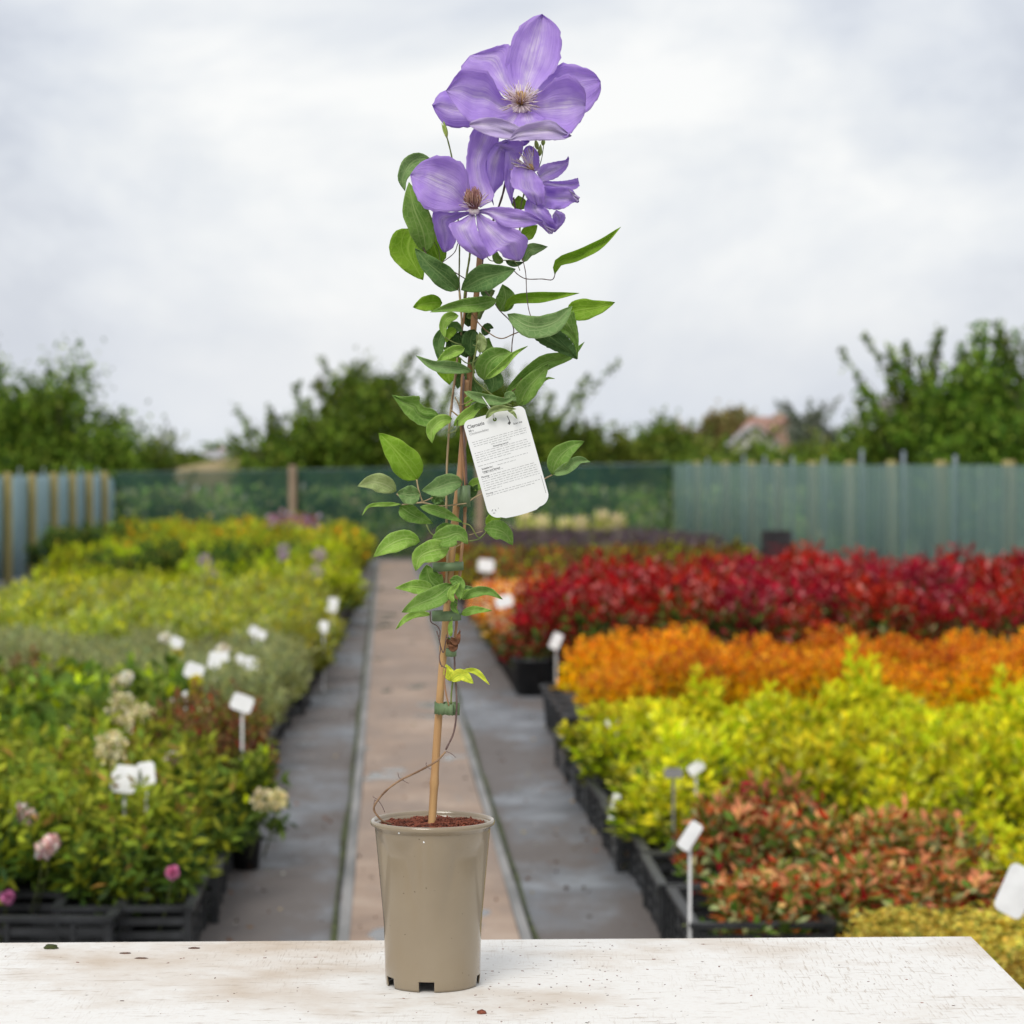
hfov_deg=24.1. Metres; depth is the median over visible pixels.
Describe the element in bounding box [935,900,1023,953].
golden shrub
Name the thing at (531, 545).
purple shrub
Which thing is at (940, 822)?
russet shrub
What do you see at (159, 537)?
gold shrub
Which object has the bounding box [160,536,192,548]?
gold shrub
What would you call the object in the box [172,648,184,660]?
flower head
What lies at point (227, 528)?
gold shrub
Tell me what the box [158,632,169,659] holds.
flower head
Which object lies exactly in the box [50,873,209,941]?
plant crate
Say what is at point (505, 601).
stick label
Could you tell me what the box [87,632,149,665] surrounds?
silver shrub
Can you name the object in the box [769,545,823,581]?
red shrub
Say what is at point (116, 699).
flower head
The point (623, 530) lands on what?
purple shrub
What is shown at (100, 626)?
olive shrub
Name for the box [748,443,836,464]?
bush
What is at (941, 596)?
red shrub
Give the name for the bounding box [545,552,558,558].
brown shrub
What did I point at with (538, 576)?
amber shrub
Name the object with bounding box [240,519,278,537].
gold shrub
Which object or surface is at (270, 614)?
olive shrub
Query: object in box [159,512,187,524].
gold shrub
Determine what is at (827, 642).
orange shrub
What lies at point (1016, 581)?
red shrub
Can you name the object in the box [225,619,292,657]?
silver shrub
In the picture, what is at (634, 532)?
purple shrub
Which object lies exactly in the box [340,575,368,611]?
lime shrub
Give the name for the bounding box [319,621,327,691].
stick label
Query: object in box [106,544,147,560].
lime shrub
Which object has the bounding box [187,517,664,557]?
ground
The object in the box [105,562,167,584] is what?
lime shrub
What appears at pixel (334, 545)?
lime shrub
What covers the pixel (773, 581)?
red shrub
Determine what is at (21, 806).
flower head
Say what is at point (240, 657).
stick label
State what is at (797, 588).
red shrub
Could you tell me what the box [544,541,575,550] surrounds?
brown shrub
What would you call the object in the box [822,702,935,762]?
yellow shrub
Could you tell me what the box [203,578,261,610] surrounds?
olive shrub
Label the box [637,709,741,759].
yellow shrub
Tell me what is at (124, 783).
stick label
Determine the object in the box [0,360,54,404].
tree
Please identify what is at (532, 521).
cream plant
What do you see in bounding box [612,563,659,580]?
red shrub
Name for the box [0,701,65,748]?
leafy shrub
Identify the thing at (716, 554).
brown shrub
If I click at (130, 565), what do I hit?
dark green shrub
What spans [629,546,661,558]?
brown shrub
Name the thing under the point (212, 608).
olive shrub
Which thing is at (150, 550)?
dark green shrub
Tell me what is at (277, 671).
silver shrub
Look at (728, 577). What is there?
red shrub
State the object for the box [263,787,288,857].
flower head
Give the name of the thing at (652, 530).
purple shrub
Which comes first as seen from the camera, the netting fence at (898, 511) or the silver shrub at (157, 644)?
the silver shrub at (157, 644)
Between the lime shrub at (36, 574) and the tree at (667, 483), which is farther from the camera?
the tree at (667, 483)
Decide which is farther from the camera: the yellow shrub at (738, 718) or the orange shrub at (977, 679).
the orange shrub at (977, 679)
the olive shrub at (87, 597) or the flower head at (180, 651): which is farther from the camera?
the olive shrub at (87, 597)
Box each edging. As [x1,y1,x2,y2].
[337,561,378,940]
[414,569,531,938]
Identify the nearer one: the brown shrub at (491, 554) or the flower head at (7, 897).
the flower head at (7, 897)
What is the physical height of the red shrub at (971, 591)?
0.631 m
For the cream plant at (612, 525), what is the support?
on the membrane
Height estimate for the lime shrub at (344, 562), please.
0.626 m
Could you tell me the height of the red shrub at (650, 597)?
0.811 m
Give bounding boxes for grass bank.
[129,458,242,516]
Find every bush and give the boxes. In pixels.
[123,424,209,467]
[172,449,216,463]
[542,409,618,443]
[612,407,730,463]
[707,406,793,463]
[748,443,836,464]
[779,425,841,462]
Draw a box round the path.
[349,561,519,940]
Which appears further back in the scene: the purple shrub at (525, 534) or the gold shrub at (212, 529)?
the purple shrub at (525, 534)
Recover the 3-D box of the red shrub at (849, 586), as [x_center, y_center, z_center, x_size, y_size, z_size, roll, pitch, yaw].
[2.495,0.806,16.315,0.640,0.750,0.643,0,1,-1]
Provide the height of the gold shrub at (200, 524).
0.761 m
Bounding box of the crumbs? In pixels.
[48,942,989,1022]
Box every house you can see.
[200,447,233,459]
[726,421,781,454]
[734,413,789,452]
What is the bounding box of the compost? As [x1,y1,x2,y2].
[381,815,484,827]
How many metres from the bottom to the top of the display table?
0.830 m
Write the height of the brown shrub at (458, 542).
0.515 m
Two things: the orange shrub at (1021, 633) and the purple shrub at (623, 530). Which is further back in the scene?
the purple shrub at (623, 530)
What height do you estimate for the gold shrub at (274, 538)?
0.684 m
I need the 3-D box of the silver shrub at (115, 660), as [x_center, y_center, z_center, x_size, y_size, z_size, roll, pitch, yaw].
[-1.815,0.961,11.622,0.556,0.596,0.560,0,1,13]
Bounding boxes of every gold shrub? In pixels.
[100,537,129,549]
[103,515,145,532]
[105,522,150,542]
[111,533,135,546]
[128,538,163,549]
[130,517,148,527]
[139,519,162,532]
[142,517,190,541]
[148,527,170,543]
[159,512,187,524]
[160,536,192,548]
[161,516,189,528]
[167,517,194,532]
[183,514,219,533]
[185,530,223,548]
[190,523,229,543]
[215,528,243,544]
[217,515,252,528]
[219,517,246,535]
[219,522,273,548]
[224,511,264,526]
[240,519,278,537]
[241,526,279,549]
[242,513,268,525]
[263,522,296,541]
[273,522,293,530]
[281,521,307,537]
[285,511,311,525]
[285,519,318,532]
[294,519,352,550]
[303,526,359,564]
[315,522,364,574]
[319,523,372,560]
[328,521,374,550]
[340,524,373,578]
[340,525,374,563]
[343,519,378,555]
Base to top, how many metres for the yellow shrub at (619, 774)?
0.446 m
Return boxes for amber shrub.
[466,580,523,647]
[467,577,512,625]
[472,579,508,598]
[474,595,523,665]
[476,586,523,632]
[489,606,530,654]
[490,579,531,592]
[496,576,533,587]
[519,573,542,581]
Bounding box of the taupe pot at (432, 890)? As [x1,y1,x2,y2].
[371,810,494,992]
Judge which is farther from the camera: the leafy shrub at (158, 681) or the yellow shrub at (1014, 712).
the leafy shrub at (158, 681)
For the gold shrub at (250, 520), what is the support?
on the membrane
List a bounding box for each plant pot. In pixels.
[289,665,309,703]
[304,658,315,694]
[313,657,317,686]
[338,610,345,632]
[343,607,348,632]
[346,603,350,628]
[348,608,350,624]
[496,635,502,668]
[502,646,508,678]
[502,649,505,673]
[506,647,540,683]
[510,653,542,689]
[511,657,552,695]
[540,683,567,727]
[544,688,576,734]
[548,694,581,740]
[552,700,596,748]
[556,706,587,754]
[561,712,608,763]
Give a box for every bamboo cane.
[428,257,481,822]
[456,380,468,503]
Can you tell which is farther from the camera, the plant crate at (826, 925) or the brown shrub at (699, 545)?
the brown shrub at (699, 545)
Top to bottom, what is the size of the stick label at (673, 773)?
0.410 m
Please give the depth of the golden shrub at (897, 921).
6.62 m
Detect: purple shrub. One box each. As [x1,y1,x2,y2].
[425,524,466,540]
[467,530,489,541]
[468,535,499,545]
[477,541,514,549]
[485,530,532,547]
[510,524,527,531]
[513,527,539,536]
[513,531,544,541]
[513,540,560,549]
[517,525,546,534]
[532,535,577,546]
[534,524,562,536]
[537,529,567,536]
[547,524,585,535]
[550,537,594,545]
[556,530,594,540]
[562,529,600,542]
[579,528,615,536]
[583,530,622,543]
[593,536,631,545]
[603,531,647,544]
[608,525,638,536]
[625,528,659,537]
[637,526,667,533]
[637,531,667,539]
[639,536,660,544]
[648,533,695,545]
[650,528,682,533]
[652,528,688,536]
[663,530,704,538]
[671,531,707,543]
[676,537,721,547]
[680,531,724,547]
[695,536,733,547]
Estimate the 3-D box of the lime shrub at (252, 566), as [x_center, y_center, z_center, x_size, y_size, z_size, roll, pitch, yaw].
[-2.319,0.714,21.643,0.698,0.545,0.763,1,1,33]
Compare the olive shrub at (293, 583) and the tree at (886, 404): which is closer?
the olive shrub at (293, 583)
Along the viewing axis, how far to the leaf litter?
10.60 m
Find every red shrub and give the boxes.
[495,590,584,683]
[510,561,570,667]
[531,571,592,681]
[539,565,588,667]
[557,567,649,655]
[558,548,617,590]
[559,573,608,599]
[573,548,637,611]
[588,588,664,641]
[604,551,668,613]
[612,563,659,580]
[628,565,680,633]
[637,552,696,594]
[656,562,737,648]
[666,551,744,632]
[673,558,733,576]
[677,560,745,598]
[678,550,745,648]
[707,569,791,654]
[713,551,754,579]
[715,549,769,574]
[715,588,784,655]
[732,567,768,584]
[733,551,777,581]
[738,574,785,653]
[749,558,789,587]
[762,598,833,649]
[764,546,820,585]
[766,567,852,646]
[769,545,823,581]
[777,544,829,581]
[778,576,832,606]
[788,537,835,568]
[788,554,832,578]
[789,549,857,590]
[805,569,858,631]
[810,564,875,637]
[820,550,880,590]
[831,544,884,567]
[835,576,902,636]
[843,549,895,583]
[844,568,926,645]
[860,559,915,593]
[870,579,906,613]
[870,587,959,649]
[871,578,912,601]
[876,553,918,581]
[879,553,930,577]
[894,552,964,604]
[894,569,929,583]
[895,580,966,645]
[902,589,936,634]
[911,560,936,571]
[922,562,976,585]
[927,539,990,577]
[936,576,978,611]
[937,580,995,633]
[941,550,986,585]
[943,583,1023,647]
[950,572,991,589]
[953,577,1004,605]
[953,588,1013,648]
[963,586,1023,647]
[964,552,1023,606]
[978,546,1023,585]
[995,548,1023,588]
[1000,566,1023,606]
[1004,590,1023,637]
[1006,572,1023,636]
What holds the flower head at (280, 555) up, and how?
attached to the lime shrub at (276, 561)
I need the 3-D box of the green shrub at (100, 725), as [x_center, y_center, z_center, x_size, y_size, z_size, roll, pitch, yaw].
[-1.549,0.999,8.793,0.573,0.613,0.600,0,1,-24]
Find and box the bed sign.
[761,530,791,563]
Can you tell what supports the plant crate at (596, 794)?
on the membrane
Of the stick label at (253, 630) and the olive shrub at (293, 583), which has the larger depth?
the olive shrub at (293, 583)
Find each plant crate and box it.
[0,891,133,942]
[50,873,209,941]
[144,851,226,923]
[191,826,232,887]
[267,721,280,755]
[267,735,272,761]
[272,710,280,742]
[280,697,290,739]
[283,687,295,726]
[284,677,311,715]
[553,730,596,780]
[564,746,627,798]
[573,761,630,819]
[586,780,651,843]
[600,801,663,872]
[629,831,709,902]
[640,853,769,938]
[666,886,836,937]
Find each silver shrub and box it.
[0,623,31,657]
[0,623,37,650]
[0,626,77,669]
[2,657,12,675]
[4,654,57,671]
[6,633,79,668]
[8,621,73,647]
[32,639,96,674]
[35,639,110,672]
[38,628,99,658]
[78,646,146,675]
[83,650,123,671]
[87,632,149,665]
[101,622,171,658]
[102,648,167,678]
[124,640,196,670]
[127,620,200,655]
[144,647,197,666]
[162,649,247,707]
[182,639,205,656]
[182,640,217,663]
[184,650,235,670]
[188,632,253,656]
[202,656,286,741]
[205,646,298,716]
[208,644,276,713]
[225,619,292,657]
[228,637,295,680]
[238,639,315,714]
[241,629,314,695]
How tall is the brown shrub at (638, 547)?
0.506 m
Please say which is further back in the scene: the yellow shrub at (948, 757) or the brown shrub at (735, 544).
the brown shrub at (735, 544)
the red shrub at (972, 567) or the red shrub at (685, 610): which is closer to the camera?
the red shrub at (685, 610)
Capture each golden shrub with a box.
[836,925,960,936]
[843,901,982,947]
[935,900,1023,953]
[936,929,1023,965]
[984,948,1023,988]
[991,949,1023,987]
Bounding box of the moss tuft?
[43,944,58,948]
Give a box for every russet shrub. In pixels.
[663,777,810,893]
[682,855,860,937]
[701,760,840,865]
[714,857,861,932]
[792,804,938,921]
[795,821,847,871]
[801,849,982,936]
[834,792,1003,874]
[847,834,988,903]
[895,851,1016,935]
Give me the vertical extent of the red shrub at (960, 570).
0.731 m
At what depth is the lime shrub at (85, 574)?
21.24 m
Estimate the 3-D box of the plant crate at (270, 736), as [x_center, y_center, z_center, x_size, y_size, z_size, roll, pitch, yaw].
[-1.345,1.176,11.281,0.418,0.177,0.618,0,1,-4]
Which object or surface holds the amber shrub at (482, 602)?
in the plant pot
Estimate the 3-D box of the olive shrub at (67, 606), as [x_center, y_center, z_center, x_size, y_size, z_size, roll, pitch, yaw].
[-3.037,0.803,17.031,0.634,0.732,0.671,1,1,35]
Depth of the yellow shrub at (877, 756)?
8.78 m
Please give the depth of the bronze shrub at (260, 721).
9.51 m
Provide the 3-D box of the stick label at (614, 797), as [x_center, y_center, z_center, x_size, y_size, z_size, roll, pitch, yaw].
[0.377,1.161,8.820,0.023,0.246,0.050,1,1,34]
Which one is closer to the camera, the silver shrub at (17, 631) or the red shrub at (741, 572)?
the silver shrub at (17, 631)
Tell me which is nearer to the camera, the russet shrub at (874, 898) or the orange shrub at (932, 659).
the russet shrub at (874, 898)
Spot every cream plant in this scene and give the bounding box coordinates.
[515,512,534,530]
[527,509,553,533]
[555,515,573,531]
[566,512,590,531]
[581,506,607,530]
[602,507,628,530]
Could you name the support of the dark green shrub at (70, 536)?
on the membrane
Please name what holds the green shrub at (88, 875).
in the plant crate at (177, 919)
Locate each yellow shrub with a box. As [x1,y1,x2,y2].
[553,694,646,795]
[569,695,688,785]
[604,734,735,831]
[604,768,733,872]
[625,713,697,762]
[627,716,752,807]
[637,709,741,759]
[665,662,725,725]
[707,724,760,747]
[713,676,796,740]
[716,723,871,824]
[724,732,770,761]
[747,691,861,747]
[750,728,869,802]
[766,738,780,749]
[812,709,923,773]
[817,633,894,740]
[819,678,925,714]
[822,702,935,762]
[840,742,950,807]
[854,773,968,829]
[888,706,964,728]
[893,707,962,743]
[905,727,992,798]
[916,699,997,728]
[921,718,1023,818]
[926,717,1023,823]
[927,721,989,749]
[931,816,1023,903]
[947,705,1023,738]
[952,772,1023,843]
[962,662,1023,739]
[965,831,1023,898]
[983,842,1023,892]
[984,679,1023,724]
[1001,823,1023,844]
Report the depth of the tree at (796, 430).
179.23 m
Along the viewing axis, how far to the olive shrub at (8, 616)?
15.58 m
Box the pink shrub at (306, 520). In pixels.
[264,508,326,531]
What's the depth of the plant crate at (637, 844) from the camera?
8.33 m
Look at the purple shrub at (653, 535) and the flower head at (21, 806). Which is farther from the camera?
the purple shrub at (653, 535)
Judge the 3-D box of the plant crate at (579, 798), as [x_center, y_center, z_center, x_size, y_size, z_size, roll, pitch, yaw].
[0.497,1.192,10.271,0.418,0.177,0.618,0,1,-4]
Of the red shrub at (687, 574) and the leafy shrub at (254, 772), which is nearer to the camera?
the leafy shrub at (254, 772)
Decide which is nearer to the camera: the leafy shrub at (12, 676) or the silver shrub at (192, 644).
the leafy shrub at (12, 676)
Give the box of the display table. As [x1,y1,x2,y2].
[0,936,1023,1023]
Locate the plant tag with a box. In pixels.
[464,396,547,517]
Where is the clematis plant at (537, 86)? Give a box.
[358,14,620,824]
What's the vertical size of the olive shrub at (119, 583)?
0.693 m
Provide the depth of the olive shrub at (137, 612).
16.04 m
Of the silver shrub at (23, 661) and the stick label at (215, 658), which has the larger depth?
the silver shrub at (23, 661)
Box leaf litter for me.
[181,591,635,940]
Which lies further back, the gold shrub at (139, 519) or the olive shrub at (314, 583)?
the gold shrub at (139, 519)
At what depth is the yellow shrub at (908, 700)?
10.71 m
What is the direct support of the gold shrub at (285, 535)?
on the membrane
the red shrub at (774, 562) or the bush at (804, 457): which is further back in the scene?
the bush at (804, 457)
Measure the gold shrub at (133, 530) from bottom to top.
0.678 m
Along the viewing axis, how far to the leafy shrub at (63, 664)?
10.92 m
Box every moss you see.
[330,568,375,940]
[430,610,538,938]
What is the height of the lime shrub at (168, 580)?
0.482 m
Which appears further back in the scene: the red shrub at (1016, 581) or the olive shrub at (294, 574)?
the olive shrub at (294, 574)
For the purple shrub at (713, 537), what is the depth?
33.64 m
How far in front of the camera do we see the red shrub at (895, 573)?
18.91 m
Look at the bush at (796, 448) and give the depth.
150.16 m
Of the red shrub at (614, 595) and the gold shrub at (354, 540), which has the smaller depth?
the red shrub at (614, 595)
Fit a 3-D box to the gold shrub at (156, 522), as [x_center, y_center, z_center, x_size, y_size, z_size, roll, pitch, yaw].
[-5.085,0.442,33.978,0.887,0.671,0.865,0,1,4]
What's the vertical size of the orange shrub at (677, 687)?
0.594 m
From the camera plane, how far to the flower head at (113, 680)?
10.20 m
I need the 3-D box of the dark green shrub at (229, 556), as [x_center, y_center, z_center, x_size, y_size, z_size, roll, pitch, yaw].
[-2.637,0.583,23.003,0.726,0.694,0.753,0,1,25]
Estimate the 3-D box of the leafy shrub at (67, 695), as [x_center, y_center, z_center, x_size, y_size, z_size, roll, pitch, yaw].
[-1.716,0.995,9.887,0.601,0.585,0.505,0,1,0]
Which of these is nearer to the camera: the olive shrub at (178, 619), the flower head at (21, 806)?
the flower head at (21, 806)
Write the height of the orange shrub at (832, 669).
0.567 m
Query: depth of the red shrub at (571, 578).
17.55 m
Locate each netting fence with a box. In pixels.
[0,467,113,582]
[114,463,670,533]
[673,449,1023,578]
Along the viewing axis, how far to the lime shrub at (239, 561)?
22.84 m
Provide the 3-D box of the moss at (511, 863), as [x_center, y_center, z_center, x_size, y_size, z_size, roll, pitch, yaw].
[-0.353,1.185,15.522,0.037,0.010,29.041,0,1,-3]
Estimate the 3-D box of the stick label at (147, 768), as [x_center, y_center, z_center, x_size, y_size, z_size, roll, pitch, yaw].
[-1.136,1.042,7.438,0.062,0.532,0.023,0,1,0]
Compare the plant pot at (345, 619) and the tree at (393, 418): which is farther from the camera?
the tree at (393, 418)
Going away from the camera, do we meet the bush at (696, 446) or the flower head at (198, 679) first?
the flower head at (198, 679)
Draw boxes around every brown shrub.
[436,549,475,575]
[441,541,476,559]
[443,550,470,582]
[444,543,489,571]
[453,555,504,603]
[454,546,502,575]
[454,554,507,577]
[457,539,497,550]
[467,547,501,555]
[484,545,513,561]
[487,543,507,552]
[488,544,530,556]
[495,557,525,578]
[502,564,563,580]
[503,549,525,563]
[511,543,551,559]
[512,553,553,570]
[525,551,558,568]
[529,557,579,576]
[530,544,561,555]
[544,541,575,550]
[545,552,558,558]
[550,547,573,555]
[553,548,586,560]
[559,545,595,562]
[561,554,594,565]
[575,545,611,555]
[579,539,605,548]
[587,544,621,560]
[593,547,623,556]
[598,548,653,563]
[601,541,635,550]
[607,551,644,566]
[619,556,646,563]
[622,542,655,555]
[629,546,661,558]
[642,551,672,564]
[646,549,677,560]
[651,541,669,552]
[653,534,679,549]
[654,542,689,553]
[655,547,689,563]
[667,545,703,556]
[668,543,696,557]
[672,539,688,548]
[687,548,723,558]
[688,541,707,547]
[697,538,729,552]
[702,550,733,561]
[715,546,744,555]
[723,535,759,555]
[734,544,759,554]
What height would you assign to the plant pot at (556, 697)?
0.240 m
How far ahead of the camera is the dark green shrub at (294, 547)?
22.98 m
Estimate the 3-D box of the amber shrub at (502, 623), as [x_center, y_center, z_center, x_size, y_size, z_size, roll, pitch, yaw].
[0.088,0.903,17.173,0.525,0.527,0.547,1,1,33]
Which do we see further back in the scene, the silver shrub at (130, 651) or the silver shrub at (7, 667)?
the silver shrub at (130, 651)
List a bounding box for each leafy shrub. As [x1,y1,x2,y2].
[0,653,25,685]
[0,656,51,696]
[0,664,61,697]
[0,670,76,733]
[0,675,51,729]
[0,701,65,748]
[5,644,61,679]
[9,651,102,698]
[34,683,123,738]
[52,656,137,707]
[60,679,173,749]
[82,666,189,719]
[104,651,214,712]
[208,741,298,869]
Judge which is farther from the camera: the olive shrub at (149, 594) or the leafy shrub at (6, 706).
the olive shrub at (149, 594)
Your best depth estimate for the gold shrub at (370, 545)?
34.08 m
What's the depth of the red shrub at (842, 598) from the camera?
16.70 m
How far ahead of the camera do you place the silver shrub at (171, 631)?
14.53 m
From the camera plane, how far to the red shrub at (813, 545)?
20.07 m
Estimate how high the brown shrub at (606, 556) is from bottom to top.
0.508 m
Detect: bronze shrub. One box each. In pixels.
[120,686,234,772]
[152,676,250,749]
[172,689,261,857]
[189,678,283,783]
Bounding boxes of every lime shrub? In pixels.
[22,560,61,583]
[28,572,57,584]
[37,539,96,579]
[52,560,109,589]
[79,532,125,556]
[90,560,123,583]
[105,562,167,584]
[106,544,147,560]
[108,537,149,558]
[132,537,158,557]
[151,565,201,593]
[175,548,227,583]
[177,539,209,558]
[180,562,230,583]
[190,535,225,548]
[217,550,270,577]
[223,561,272,583]
[232,562,283,583]
[237,537,266,559]
[247,540,305,571]
[252,541,284,560]
[274,532,309,552]
[276,544,350,610]
[300,539,333,565]
[304,534,357,577]
[308,538,354,576]
[313,555,371,611]
[317,535,352,570]
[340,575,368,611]
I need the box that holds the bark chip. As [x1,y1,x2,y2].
[477,1009,486,1013]
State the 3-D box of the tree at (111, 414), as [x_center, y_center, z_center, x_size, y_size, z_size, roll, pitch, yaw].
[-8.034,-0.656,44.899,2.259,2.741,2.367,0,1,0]
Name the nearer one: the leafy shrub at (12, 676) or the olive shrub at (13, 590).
the leafy shrub at (12, 676)
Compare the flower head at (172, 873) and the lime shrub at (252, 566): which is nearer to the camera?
the flower head at (172, 873)
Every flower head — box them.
[0,889,15,941]
[7,802,29,877]
[14,808,38,885]
[29,841,54,914]
[36,833,60,911]
[91,730,128,768]
[104,692,137,726]
[109,676,127,693]
[119,670,133,685]
[121,702,154,733]
[155,865,179,941]
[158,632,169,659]
[163,751,180,768]
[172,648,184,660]
[187,689,203,700]
[188,673,202,686]
[197,553,212,581]
[203,565,218,576]
[215,643,230,654]
[249,787,276,858]
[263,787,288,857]
[276,543,289,570]
[277,550,289,563]
[310,564,323,578]
[312,548,326,563]
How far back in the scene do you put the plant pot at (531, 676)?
15.52 m
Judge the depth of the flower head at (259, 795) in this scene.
8.41 m
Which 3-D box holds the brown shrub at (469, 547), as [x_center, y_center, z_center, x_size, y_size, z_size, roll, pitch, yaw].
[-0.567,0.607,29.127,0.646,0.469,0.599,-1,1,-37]
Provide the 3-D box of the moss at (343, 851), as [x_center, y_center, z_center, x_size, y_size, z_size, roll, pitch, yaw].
[-1.136,1.135,18.521,0.041,0.012,35.050,0,1,-3]
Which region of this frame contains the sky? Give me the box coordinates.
[0,0,1023,454]
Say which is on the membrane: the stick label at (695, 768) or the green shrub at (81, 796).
the green shrub at (81, 796)
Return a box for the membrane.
[0,558,847,941]
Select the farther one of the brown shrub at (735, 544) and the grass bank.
the grass bank
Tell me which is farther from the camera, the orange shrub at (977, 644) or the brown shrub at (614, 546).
the brown shrub at (614, 546)
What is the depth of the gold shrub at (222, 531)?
28.63 m
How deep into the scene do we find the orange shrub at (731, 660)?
12.87 m
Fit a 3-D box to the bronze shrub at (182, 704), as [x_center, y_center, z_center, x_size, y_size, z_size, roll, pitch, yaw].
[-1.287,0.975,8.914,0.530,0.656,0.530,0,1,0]
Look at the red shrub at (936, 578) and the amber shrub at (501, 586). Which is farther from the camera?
the amber shrub at (501, 586)
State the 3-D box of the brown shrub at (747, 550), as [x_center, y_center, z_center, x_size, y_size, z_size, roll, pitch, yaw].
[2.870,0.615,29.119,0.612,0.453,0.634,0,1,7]
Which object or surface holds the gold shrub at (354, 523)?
on the membrane
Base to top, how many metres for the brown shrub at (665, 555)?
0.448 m
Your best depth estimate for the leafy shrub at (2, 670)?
10.63 m
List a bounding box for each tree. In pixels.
[0,332,167,520]
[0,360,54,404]
[83,404,145,521]
[131,427,196,523]
[196,440,233,453]
[209,373,389,526]
[224,413,301,520]
[280,345,420,528]
[365,372,495,531]
[413,345,621,523]
[530,393,608,526]
[558,414,672,526]
[608,405,754,527]
[652,449,757,522]
[675,399,760,452]
[757,392,894,464]
[773,394,842,454]
[835,322,1010,464]
[844,317,1023,465]
[851,394,903,427]
[902,320,1023,416]
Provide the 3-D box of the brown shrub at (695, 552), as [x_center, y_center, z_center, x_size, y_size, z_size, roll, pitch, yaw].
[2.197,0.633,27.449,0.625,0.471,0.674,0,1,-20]
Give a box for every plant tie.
[432,561,463,571]
[432,610,460,621]
[434,701,459,715]
[445,648,456,656]
[457,485,470,506]
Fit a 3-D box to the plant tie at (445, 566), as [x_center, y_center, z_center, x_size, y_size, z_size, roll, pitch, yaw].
[-0.077,0.066,2.896,0.038,0.012,0.032,0,1,0]
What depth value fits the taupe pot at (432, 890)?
2.86 m
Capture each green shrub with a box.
[0,717,81,785]
[0,723,31,752]
[0,743,99,941]
[0,762,74,884]
[11,744,114,902]
[16,761,224,941]
[17,765,177,914]
[22,521,78,570]
[25,701,138,772]
[44,727,211,823]
[45,519,100,559]
[70,724,255,867]
[73,543,133,571]
[89,517,151,547]
[89,519,109,543]
[99,550,147,579]
[119,706,240,829]
[131,533,184,570]
[140,539,204,576]
[191,532,248,568]
[209,538,268,576]
[247,536,290,560]
[269,534,322,565]
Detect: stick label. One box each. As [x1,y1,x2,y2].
[110,765,137,840]
[136,762,155,891]
[168,636,183,648]
[183,661,204,676]
[207,651,222,679]
[220,651,228,664]
[230,692,253,758]
[235,653,245,669]
[244,657,257,712]
[248,625,259,645]
[258,630,265,644]
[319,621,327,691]
[327,597,337,648]
[478,559,493,571]
[495,594,512,610]
[549,632,562,682]
[609,793,619,860]
[664,768,682,872]
[677,820,702,937]
[687,760,704,796]
[994,863,1023,918]
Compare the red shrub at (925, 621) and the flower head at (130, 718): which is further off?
the red shrub at (925, 621)
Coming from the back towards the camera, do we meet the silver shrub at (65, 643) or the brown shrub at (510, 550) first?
the brown shrub at (510, 550)
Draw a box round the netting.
[114,481,672,556]
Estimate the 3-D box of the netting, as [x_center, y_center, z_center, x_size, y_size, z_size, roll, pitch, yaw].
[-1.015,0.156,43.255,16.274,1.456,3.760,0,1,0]
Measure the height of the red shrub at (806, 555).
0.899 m
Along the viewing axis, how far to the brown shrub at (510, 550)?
27.89 m
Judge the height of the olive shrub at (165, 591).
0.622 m
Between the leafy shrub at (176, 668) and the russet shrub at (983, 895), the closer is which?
the russet shrub at (983, 895)
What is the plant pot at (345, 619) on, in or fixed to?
on the membrane
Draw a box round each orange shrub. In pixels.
[549,632,635,692]
[572,656,662,723]
[587,649,672,714]
[598,625,663,654]
[628,627,706,704]
[641,636,731,711]
[645,621,726,658]
[678,642,754,710]
[712,631,785,660]
[728,646,819,712]
[739,642,816,688]
[793,623,867,656]
[798,645,827,675]
[800,639,901,708]
[815,645,887,686]
[858,629,928,690]
[871,636,923,652]
[880,659,962,718]
[893,639,975,718]
[933,625,1003,658]
[938,635,1003,707]
[948,644,1023,715]
[976,638,1023,707]
[993,626,1023,649]
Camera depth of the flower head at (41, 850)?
7.16 m
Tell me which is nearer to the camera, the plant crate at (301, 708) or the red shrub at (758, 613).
the plant crate at (301, 708)
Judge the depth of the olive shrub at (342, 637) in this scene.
18.27 m
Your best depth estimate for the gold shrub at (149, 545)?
28.02 m
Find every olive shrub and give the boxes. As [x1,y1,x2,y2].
[0,580,46,596]
[0,581,42,605]
[0,589,56,638]
[1,577,65,627]
[1,592,41,612]
[22,571,62,604]
[32,610,65,631]
[44,589,73,611]
[46,567,99,599]
[50,574,121,628]
[50,604,119,644]
[54,601,129,647]
[55,595,118,631]
[71,588,93,601]
[83,577,110,591]
[88,579,144,613]
[92,581,145,614]
[97,567,151,595]
[98,576,168,640]
[107,572,161,591]
[110,583,165,602]
[123,596,203,647]
[136,573,177,596]
[165,576,214,599]
[180,602,259,649]
[181,558,230,599]
[182,595,236,621]
[185,606,241,631]
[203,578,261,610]
[205,585,273,624]
[225,569,254,592]
[229,565,281,592]
[229,569,289,601]
[243,605,313,644]
[258,600,337,672]
[260,585,342,654]
[270,559,326,600]
[270,574,291,589]
[278,561,341,618]
[279,583,324,608]
[280,580,326,605]
[294,578,338,613]
[305,602,348,645]
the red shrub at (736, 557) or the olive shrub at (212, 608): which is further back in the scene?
the red shrub at (736, 557)
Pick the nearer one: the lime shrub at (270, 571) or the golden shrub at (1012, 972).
the golden shrub at (1012, 972)
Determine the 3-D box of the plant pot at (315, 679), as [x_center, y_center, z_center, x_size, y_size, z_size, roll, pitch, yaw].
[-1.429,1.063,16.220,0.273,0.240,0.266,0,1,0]
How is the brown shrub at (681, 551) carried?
on the membrane
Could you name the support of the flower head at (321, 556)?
on the lime shrub
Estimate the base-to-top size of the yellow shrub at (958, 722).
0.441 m
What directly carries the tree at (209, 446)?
on the ground
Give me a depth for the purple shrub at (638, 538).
33.59 m
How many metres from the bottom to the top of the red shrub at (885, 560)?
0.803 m

